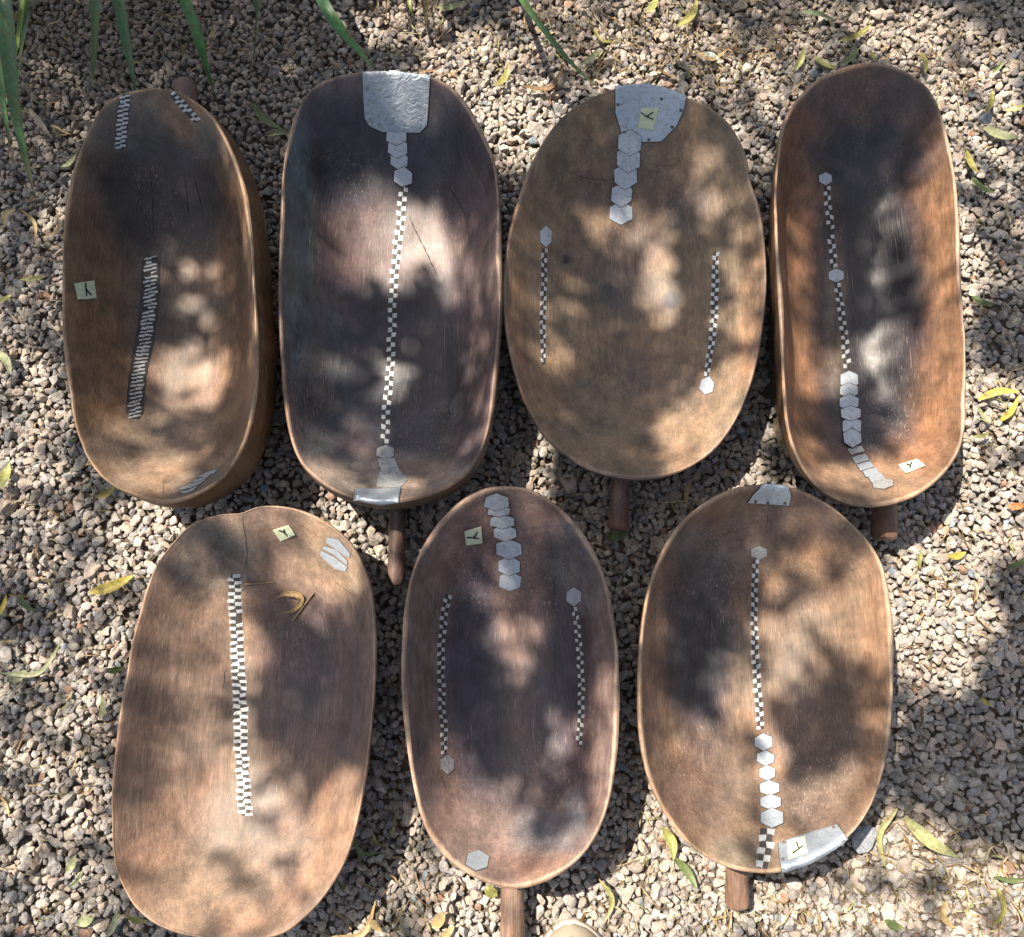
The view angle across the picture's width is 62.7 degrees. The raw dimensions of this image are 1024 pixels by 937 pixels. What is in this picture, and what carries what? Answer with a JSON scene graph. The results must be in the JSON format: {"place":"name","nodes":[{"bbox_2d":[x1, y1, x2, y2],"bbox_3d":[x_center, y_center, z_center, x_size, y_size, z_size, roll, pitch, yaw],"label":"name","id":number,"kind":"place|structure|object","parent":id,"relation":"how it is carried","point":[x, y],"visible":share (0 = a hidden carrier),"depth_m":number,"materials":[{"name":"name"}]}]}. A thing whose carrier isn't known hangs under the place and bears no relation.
{"place":"outdoors","nodes":[
{"label":"outdoors","id":0,"kind":"place"},
{"bbox_2d":[0,0,1023,936],"bbox_3d":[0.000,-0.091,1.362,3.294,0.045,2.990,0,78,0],"label":"gravel","id":1,"kind":"structure","parent":0,"point":[28,466],"depth_m":1.33,"materials":[{"name":"beige gravel"}]},
{"bbox_2d":[0,594,6,613],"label":"fallen leaf","id":2,"kind":"object","parent":1,"relation":"on","point":[2,606],"visible":1,"depth_m":1.28,"materials":[{"name":"yellow plant"}]},
{"bbox_2d":[0,462,10,487],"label":"fallen leaf","id":3,"kind":"object","parent":1,"relation":"on","point":[5,473],"visible":1,"depth_m":1.32,"materials":[{"name":"yellow plant"}]},
{"bbox_2d":[0,351,11,374],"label":"fallen leaf","id":4,"kind":"object","parent":1,"relation":"on","point":[5,360],"visible":1,"depth_m":1.36,"materials":[{"name":"yellow plant"}]},
{"bbox_2d":[0,294,12,301],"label":"fallen leaf","id":5,"kind":"object","parent":1,"relation":"on","point":[4,298],"visible":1,"depth_m":1.39,"materials":[{"name":"green plant"}]},
{"bbox_2d":[1,208,15,226],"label":"fallen leaf","id":6,"kind":"object","parent":1,"relation":"on","point":[6,212],"visible":1,"depth_m":1.41,"materials":[{"name":"plant"}]},
{"bbox_2d":[8,670,26,682],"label":"fallen leaf","id":7,"kind":"object","parent":1,"relation":"on","point":[13,679],"visible":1,"depth_m":1.26,"materials":[{"name":"green plant"}]},
{"bbox_2d":[0,0,34,193],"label":"strap leaf plant","id":8,"kind":"object","parent":1,"relation":"on","point":[9,81],"visible":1,"depth_m":1.30,"materials":[{"name":"green plant"}]},
{"bbox_2d":[13,11,31,20],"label":"fallen leaf","id":9,"kind":"object","parent":1,"relation":"on","point":[15,15],"visible":0.35,"depth_m":1.50,"materials":[{"name":"plant"}]},
{"bbox_2d":[18,593,34,610],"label":"fallen leaf","id":10,"kind":"object","parent":1,"relation":"on","point":[23,603],"visible":1,"depth_m":1.28,"materials":[{"name":"green plant"}]},
{"bbox_2d":[21,210,36,242],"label":"fallen leaf","id":11,"kind":"object","parent":1,"relation":"on","point":[30,218],"visible":1,"depth_m":1.42,"materials":[{"name":"beige plant"}]},
{"bbox_2d":[0,641,61,676],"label":"fallen leaf","id":12,"kind":"object","parent":1,"relation":"on","point":[35,673],"visible":1,"depth_m":1.26,"materials":[{"name":"plant"}]},
{"bbox_2d":[20,276,44,280],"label":"fallen leaf","id":13,"kind":"object","parent":1,"relation":"on","point":[31,278],"visible":1,"depth_m":1.39,"materials":[{"name":"green plant"}]},
{"bbox_2d":[29,109,50,136],"bbox_3d":[-0.816,-0.598,1.451,0.010,0.009,0.078,-39,81,-8],"label":"fallen leaf","id":14,"kind":"object","parent":1,"relation":"on","point":[38,120],"visible":1,"depth_m":1.45,"materials":[{"name":"beige plant"}]},
{"bbox_2d":[41,211,59,237],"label":"fallen leaf","id":15,"kind":"object","parent":1,"relation":"on","point":[58,225],"visible":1,"depth_m":1.42,"materials":[{"name":"beige plant"}]},
{"bbox_2d":[60,152,76,168],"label":"fallen leaf","id":16,"kind":"object","parent":1,"relation":"on","point":[69,162],"visible":1,"depth_m":1.44,"materials":[{"name":"plant"}]},
{"bbox_2d":[65,854,75,871],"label":"fallen leaf","id":17,"kind":"object","parent":1,"relation":"on","point":[71,864],"visible":1,"depth_m":1.21,"materials":[{"name":"yellow plant"}]},
{"bbox_2d":[68,870,81,887],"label":"fallen leaf","id":18,"kind":"object","parent":1,"relation":"on","point":[76,881],"visible":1,"depth_m":1.20,"materials":[{"name":"green plant"}]},
{"bbox_2d":[77,916,93,926],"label":"fallen leaf","id":19,"kind":"object","parent":1,"relation":"on","point":[84,921],"visible":1,"depth_m":1.19,"materials":[{"name":"plant"}]},
{"bbox_2d":[98,694,105,719],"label":"fallen leaf","id":20,"kind":"object","parent":1,"relation":"on","point":[102,709],"visible":1,"depth_m":1.25,"materials":[{"name":"plant"}]},
{"bbox_2d":[97,486,114,497],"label":"fallen leaf","id":21,"kind":"object","parent":1,"relation":"on","point":[107,492],"visible":0.83,"depth_m":1.32,"materials":[{"name":"yellow plant"}]},
{"bbox_2d":[79,0,135,110],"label":"strap leaf plant","id":22,"kind":"object","parent":1,"relation":"on","point":[120,16],"visible":0.98,"depth_m":1.30,"materials":[{"name":"green plant"}]},
{"bbox_2d":[90,575,133,594],"bbox_3d":[-0.611,0.181,1.284,0.069,0.012,0.017,-21,79,-4],"label":"fallen leaf","id":23,"kind":"object","parent":1,"relation":"on","point":[110,586],"visible":1,"depth_m":1.28,"materials":[{"name":"yellow plant"}]},
{"bbox_2d":[106,910,117,936],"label":"fallen leaf","id":24,"kind":"object","parent":1,"relation":"on","point":[111,928],"visible":1,"depth_m":1.19,"materials":[{"name":"plant"}]},
{"bbox_2d":[106,667,123,673],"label":"fallen leaf","id":25,"kind":"object","parent":1,"relation":"on","point":[113,670],"visible":1,"depth_m":1.26,"materials":[{"name":"green plant"}]},
{"bbox_2d":[128,916,146,923],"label":"fallen leaf","id":26,"kind":"object","parent":1,"relation":"on","point":[135,920],"visible":1,"depth_m":1.19,"materials":[{"name":"green plant"}]},
{"bbox_2d":[62,77,276,507],"bbox_3d":[-0.524,-0.299,1.323,0.299,0.159,0.753,-6,78,-1],"label":"wooden bowl","id":27,"kind":"object","parent":1,"relation":"on","point":[169,342],"visible":1,"depth_m":1.32,"materials":[{"name":"wood"},{"name":"aluminium"}]},
{"bbox_2d":[180,0,220,112],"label":"strap leaf plant","id":28,"kind":"object","parent":1,"relation":"on","point":[192,22],"visible":1,"depth_m":1.30,"materials":[{"name":"green plant"}]},
{"bbox_2d":[208,24,215,37],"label":"fallen leaf","id":29,"kind":"object","parent":1,"relation":"on","point":[212,32],"visible":1,"depth_m":1.49,"materials":[{"name":"brown plant"}]},
{"bbox_2d":[112,506,377,936],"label":"wooden bowl","id":30,"kind":"object","parent":1,"relation":"on","point":[243,746],"visible":1,"depth_m":1.20,"materials":[{"name":"wood"},{"name":"aluminium"}]},
{"bbox_2d":[244,581,273,584],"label":"twig","id":31,"kind":"object","parent":30,"relation":"in","point":[258,583],"visible":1,"depth_m":1.25,"materials":[{"name":"brown wood"}]},
{"bbox_2d":[276,591,303,612],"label":"curled leaf","id":32,"kind":"object","parent":30,"relation":"in","point":[298,596],"visible":1,"depth_m":1.25,"materials":[{"name":"brown plant"}]},
{"bbox_2d":[292,593,313,620],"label":"twig","id":33,"kind":"object","parent":30,"relation":"in","point":[305,603],"visible":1,"depth_m":1.25,"materials":[{"name":"brown wood"}]},
{"bbox_2d":[253,0,261,67],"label":"strap leaf plant","id":34,"kind":"object","parent":1,"relation":"on","point":[257,4],"visible":1,"depth_m":1.30,"materials":[{"name":"plant"}]},
{"bbox_2d":[251,102,282,129],"bbox_3d":[-0.427,-0.605,1.453,0.081,0.007,0.014,44,81,8],"label":"fallen leaf","id":35,"kind":"object","parent":1,"relation":"on","point":[261,115],"visible":1,"depth_m":1.46,"materials":[{"name":"green plant"}]},
{"bbox_2d":[267,129,288,135],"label":"fallen leaf","id":36,"kind":"object","parent":1,"relation":"on","point":[276,132],"visible":0.83,"depth_m":1.44,"materials":[{"name":"green plant"}]},
{"bbox_2d":[316,0,375,70],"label":"strap leaf plant","id":37,"kind":"object","parent":1,"relation":"on","point":[333,19],"visible":0.98,"depth_m":1.31,"materials":[{"name":"green plant"}]},
{"bbox_2d":[328,901,375,936],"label":"fallen leaf","id":38,"kind":"object","parent":1,"relation":"on","point":[364,931],"visible":1,"depth_m":1.19,"materials":[{"name":"beige plant"}]},
{"bbox_2d":[353,839,380,855],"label":"fallen leaf","id":39,"kind":"object","parent":1,"relation":"on","point":[359,851],"visible":0.87,"depth_m":1.21,"materials":[{"name":"green plant"}]},
{"bbox_2d":[369,918,381,932],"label":"fallen leaf","id":40,"kind":"object","parent":1,"relation":"on","point":[374,925],"visible":1,"depth_m":1.19,"materials":[{"name":"plant"}]},
{"bbox_2d":[373,833,386,847],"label":"fallen leaf","id":41,"kind":"object","parent":1,"relation":"on","point":[377,842],"visible":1,"depth_m":1.21,"materials":[{"name":"plant"}]},
{"bbox_2d":[278,71,502,585],"bbox_3d":[-0.184,-0.223,1.310,0.340,0.152,0.801,0,78,0],"label":"wooden bowl","id":42,"kind":"object","parent":1,"relation":"on","point":[390,290],"visible":1,"depth_m":1.34,"materials":[{"name":"brown wood"}]},
{"bbox_2d":[385,0,428,31],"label":"strap leaf plant","id":43,"kind":"object","parent":1,"relation":"on","point":[426,4],"visible":1,"depth_m":1.46,"materials":[{"name":"green plant"}]},
{"bbox_2d":[431,912,444,928],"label":"fallen leaf","id":44,"kind":"object","parent":1,"relation":"on","point":[438,921],"visible":1,"depth_m":1.19,"materials":[{"name":"beige plant"}]},
{"bbox_2d":[438,926,453,936],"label":"fallen leaf","id":45,"kind":"object","parent":1,"relation":"on","point":[448,932],"visible":1,"depth_m":1.19,"materials":[{"name":"yellow plant"}]},
{"bbox_2d":[437,1,465,9],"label":"fallen leaf","id":46,"kind":"object","parent":1,"relation":"on","point":[451,6],"visible":1,"depth_m":1.50,"materials":[{"name":"green plant"}]},
{"bbox_2d":[484,885,497,897],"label":"fallen leaf","id":47,"kind":"object","parent":1,"relation":"on","point":[490,891],"visible":1,"depth_m":1.19,"materials":[{"name":"yellow plant"}]},
{"bbox_2d":[496,62,509,85],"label":"fallen leaf","id":48,"kind":"object","parent":1,"relation":"on","point":[504,77],"visible":1,"depth_m":1.47,"materials":[{"name":"yellow plant"}]},
{"bbox_2d":[401,486,619,936],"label":"wooden bowl","id":49,"kind":"object","parent":1,"relation":"on","point":[510,680],"visible":1,"depth_m":1.21,"materials":[{"name":"brown wood"}]},
{"bbox_2d":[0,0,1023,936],"bbox_3d":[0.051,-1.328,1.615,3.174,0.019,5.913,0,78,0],"label":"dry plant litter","id":50,"kind":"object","parent":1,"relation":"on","point":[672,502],"visible":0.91,"depth_m":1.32,"materials":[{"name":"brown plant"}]},
{"bbox_2d":[523,64,564,90],"bbox_3d":[0.062,-0.675,1.468,0.086,0.009,0.030,-28,79,-6],"label":"fallen leaf","id":51,"kind":"object","parent":1,"relation":"on","point":[550,86],"visible":1,"depth_m":1.47,"materials":[{"name":"brown plant"}]},
{"bbox_2d":[519,0,603,91],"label":"strap leaf plant","id":52,"kind":"object","parent":1,"relation":"on","point":[525,4],"visible":0.97,"depth_m":1.37,"materials":[{"name":"green plant"}]},
{"bbox_2d":[543,916,601,936],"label":"shoe","id":53,"kind":"object","parent":1,"relation":"on","point":[573,926],"visible":1,"depth_m":1.18,"materials":[{"name":"fabric"}]},
{"bbox_2d":[582,48,599,63],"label":"fallen leaf","id":54,"kind":"object","parent":1,"relation":"on","point":[592,56],"visible":1,"depth_m":1.48,"materials":[{"name":"green plant"}]},
{"bbox_2d":[594,29,613,42],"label":"fallen leaf","id":55,"kind":"object","parent":1,"relation":"on","point":[599,37],"visible":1,"depth_m":1.48,"materials":[{"name":"yellow plant"}]},
{"bbox_2d":[598,878,614,923],"bbox_3d":[0.136,0.614,1.193,0.020,0.009,0.063,-5,78,-1],"label":"fallen leaf","id":56,"kind":"object","parent":1,"relation":"on","point":[610,894],"visible":1,"depth_m":1.19,"materials":[{"name":"yellow plant"}]},
{"bbox_2d":[607,531,628,540],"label":"fallen leaf","id":57,"kind":"object","parent":1,"relation":"on","point":[617,536],"visible":0.99,"depth_m":1.30,"materials":[{"name":"green plant"}]},
{"bbox_2d":[503,84,766,530],"bbox_3d":[0.187,-0.256,1.329,0.402,0.130,0.708,0,78,0],"label":"wooden bowl","id":58,"kind":"object","parent":1,"relation":"on","point":[634,283],"visible":1,"depth_m":1.34,"materials":[{"name":"brown wood"}]},
{"bbox_2d":[646,0,657,12],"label":"fallen leaf","id":59,"kind":"object","parent":1,"relation":"on","point":[653,4],"visible":1,"depth_m":1.50,"materials":[{"name":"yellow plant"}]},
{"bbox_2d":[662,827,676,859],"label":"fallen leaf","id":60,"kind":"object","parent":1,"relation":"on","point":[670,839],"visible":1,"depth_m":1.21,"materials":[{"name":"yellow plant"}]},
{"bbox_2d":[674,858,697,888],"bbox_3d":[0.250,0.576,1.202,0.012,0.007,0.053,-40,81,-8],"label":"fallen leaf","id":61,"kind":"object","parent":1,"relation":"on","point":[684,868],"visible":1,"depth_m":1.20,"materials":[{"name":"green plant"}]},
{"bbox_2d":[677,0,697,26],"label":"fallen leaf","id":62,"kind":"object","parent":1,"relation":"on","point":[689,16],"visible":1,"depth_m":1.49,"materials":[{"name":"yellow plant"}]},
{"bbox_2d":[684,480,691,504],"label":"fallen leaf","id":63,"kind":"object","parent":1,"relation":"on","point":[687,490],"visible":1,"depth_m":1.31,"materials":[{"name":"brown plant"}]},
{"bbox_2d":[694,49,727,60],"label":"fallen leaf","id":64,"kind":"object","parent":1,"relation":"on","point":[701,54],"visible":1,"depth_m":1.48,"materials":[{"name":"beige plant"}]},
{"bbox_2d":[704,51,719,60],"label":"fallen leaf","id":65,"kind":"object","parent":1,"relation":"on","point":[711,54],"visible":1,"depth_m":1.48,"materials":[{"name":"white plant"}]},
{"bbox_2d":[637,483,893,910],"bbox_3d":[0.348,0.322,1.202,0.356,0.138,0.587,0,78,0],"label":"wooden bowl","id":66,"kind":"object","parent":1,"relation":"on","point":[765,664],"visible":1,"depth_m":1.21,"materials":[{"name":"brown wood"}]},
{"bbox_2d":[794,47,804,70],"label":"fallen leaf","id":67,"kind":"object","parent":1,"relation":"on","point":[800,61],"visible":1,"depth_m":1.47,"materials":[{"name":"yellow plant"}]},
{"bbox_2d":[800,10,833,19],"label":"fallen leaf","id":68,"kind":"object","parent":1,"relation":"on","point":[817,13],"visible":1,"depth_m":1.49,"materials":[{"name":"green plant"}]},
{"bbox_2d":[814,57,834,68],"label":"fallen leaf","id":69,"kind":"object","parent":1,"relation":"on","point":[822,61],"visible":1,"depth_m":1.47,"materials":[{"name":"plant"}]},
{"bbox_2d":[840,48,858,63],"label":"fallen leaf","id":70,"kind":"object","parent":1,"relation":"on","point":[850,57],"visible":1,"depth_m":1.47,"materials":[{"name":"green plant"}]},
{"bbox_2d":[839,24,871,40],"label":"fallen leaf","id":71,"kind":"object","parent":1,"relation":"on","point":[857,34],"visible":1,"depth_m":1.48,"materials":[{"name":"yellow plant"}]},
{"bbox_2d":[852,825,877,853],"bbox_3d":[0.511,0.535,1.213,0.037,0.018,0.041,0,78,0],"label":"flat stone","id":72,"kind":"object","parent":1,"relation":"on","point":[864,838],"visible":0.92,"depth_m":1.21,"materials":[{"name":"grey stone"}]},
{"bbox_2d":[769,63,965,539],"bbox_3d":[0.536,-0.263,1.320,0.290,0.149,0.745,0,78,0],"label":"wooden bowl","id":73,"kind":"object","parent":1,"relation":"on","point":[867,306],"visible":1,"depth_m":1.34,"materials":[{"name":"brown wood"}]},
{"bbox_2d":[870,51,876,61],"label":"fallen leaf","id":74,"kind":"object","parent":1,"relation":"on","point":[872,54],"visible":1,"depth_m":1.48,"materials":[{"name":"yellow plant"}]},
{"bbox_2d":[877,808,897,865],"bbox_3d":[0.536,0.529,1.211,0.022,0.010,0.085,15,78,3],"label":"fallen leaf","id":75,"kind":"object","parent":1,"relation":"on","point":[884,825],"visible":1,"depth_m":1.21,"materials":[{"name":"yellow plant"}]},
{"bbox_2d":[885,919,903,930],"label":"fallen leaf","id":76,"kind":"object","parent":1,"relation":"on","point":[893,925],"visible":1,"depth_m":1.19,"materials":[{"name":"green plant"}]},
{"bbox_2d":[917,552,922,568],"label":"fallen leaf","id":77,"kind":"object","parent":1,"relation":"on","point":[919,558],"visible":1,"depth_m":1.29,"materials":[{"name":"yellow plant"}]},
{"bbox_2d":[920,53,927,72],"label":"fallen leaf","id":78,"kind":"object","parent":1,"relation":"on","point":[924,59],"visible":1,"depth_m":1.47,"materials":[{"name":"yellow plant"}]},
{"bbox_2d":[904,817,957,856],"bbox_3d":[0.601,0.536,1.208,0.088,0.012,0.019,39,81,8],"label":"fallen leaf","id":79,"kind":"object","parent":1,"relation":"on","point":[924,836],"visible":1,"depth_m":1.21,"materials":[{"name":"yellow plant"}]},
{"bbox_2d":[940,899,955,928],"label":"fallen leaf","id":80,"kind":"object","parent":1,"relation":"on","point":[943,915],"visible":1,"depth_m":1.19,"materials":[{"name":"beige plant"}]},
{"bbox_2d":[947,552,965,559],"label":"fallen leaf","id":81,"kind":"object","parent":1,"relation":"on","point":[956,555],"visible":1,"depth_m":1.30,"materials":[{"name":"yellow plant"}]},
{"bbox_2d":[965,150,978,173],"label":"fallen leaf","id":82,"kind":"object","parent":1,"relation":"on","point":[970,161],"visible":1,"depth_m":1.43,"materials":[{"name":"yellow plant"}]},
{"bbox_2d":[973,432,989,437],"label":"fallen leaf","id":83,"kind":"object","parent":1,"relation":"on","point":[981,435],"visible":1,"depth_m":1.33,"materials":[{"name":"plant"}]},
{"bbox_2d":[971,177,994,192],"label":"fallen leaf","id":84,"kind":"object","parent":1,"relation":"on","point":[979,185],"visible":1,"depth_m":1.43,"materials":[{"name":"green plant"}]},
{"bbox_2d":[971,296,994,305],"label":"fallen leaf","id":85,"kind":"object","parent":1,"relation":"on","point":[981,301],"visible":1,"depth_m":1.38,"materials":[{"name":"green plant"}]},
{"bbox_2d":[978,407,991,423],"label":"fallen leaf","id":86,"kind":"object","parent":1,"relation":"on","point":[982,415],"visible":1,"depth_m":1.35,"materials":[{"name":"beige plant"}]},
{"bbox_2d":[981,697,990,705],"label":"fallen leaf","id":87,"kind":"object","parent":1,"relation":"on","point":[985,701],"visible":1,"depth_m":1.25,"materials":[{"name":"plant"}]},
{"bbox_2d":[985,90,993,112],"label":"fallen leaf","id":88,"kind":"object","parent":1,"relation":"on","point":[990,104],"visible":1,"depth_m":1.45,"materials":[{"name":"yellow plant"}]},
{"bbox_2d":[992,59,1002,72],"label":"fallen leaf","id":89,"kind":"object","parent":1,"relation":"on","point":[998,67],"visible":1,"depth_m":1.47,"materials":[{"name":"green plant"}]},
{"bbox_2d":[978,388,1019,399],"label":"fallen leaf","id":90,"kind":"object","parent":1,"relation":"on","point":[992,393],"visible":1,"depth_m":1.35,"materials":[{"name":"yellow plant"}]},
{"bbox_2d":[992,890,1006,926],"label":"fallen leaf","id":91,"kind":"object","parent":1,"relation":"on","point":[1004,909],"visible":1,"depth_m":1.19,"materials":[{"name":"yellow plant"}]},
{"bbox_2d":[983,126,1018,138],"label":"fallen leaf","id":92,"kind":"object","parent":1,"relation":"on","point":[997,133],"visible":1,"depth_m":1.45,"materials":[{"name":"plant"}]},
{"bbox_2d":[999,396,1018,421],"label":"fallen leaf","id":93,"kind":"object","parent":1,"relation":"on","point":[1009,412],"visible":1,"depth_m":1.34,"materials":[{"name":"yellow plant"}]},
{"bbox_2d":[994,876,1023,883],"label":"fallen leaf","id":94,"kind":"object","parent":1,"relation":"on","point":[1010,880],"visible":1,"depth_m":1.20,"materials":[{"name":"green plant"}]},
{"bbox_2d":[1005,103,1023,110],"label":"fallen leaf","id":95,"kind":"object","parent":1,"relation":"on","point":[1017,107],"visible":1,"depth_m":1.46,"materials":[{"name":"yellow plant"}]},
{"bbox_2d":[1006,558,1023,568],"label":"fallen leaf","id":96,"kind":"object","parent":1,"relation":"on","point":[1017,564],"visible":1,"depth_m":1.29,"materials":[{"name":"green plant"}]},
{"bbox_2d":[1007,503,1023,509],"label":"fallen leaf","id":97,"kind":"object","parent":1,"relation":"on","point":[1015,506],"visible":1,"depth_m":1.31,"materials":[{"name":"orange plant"}]}
]}

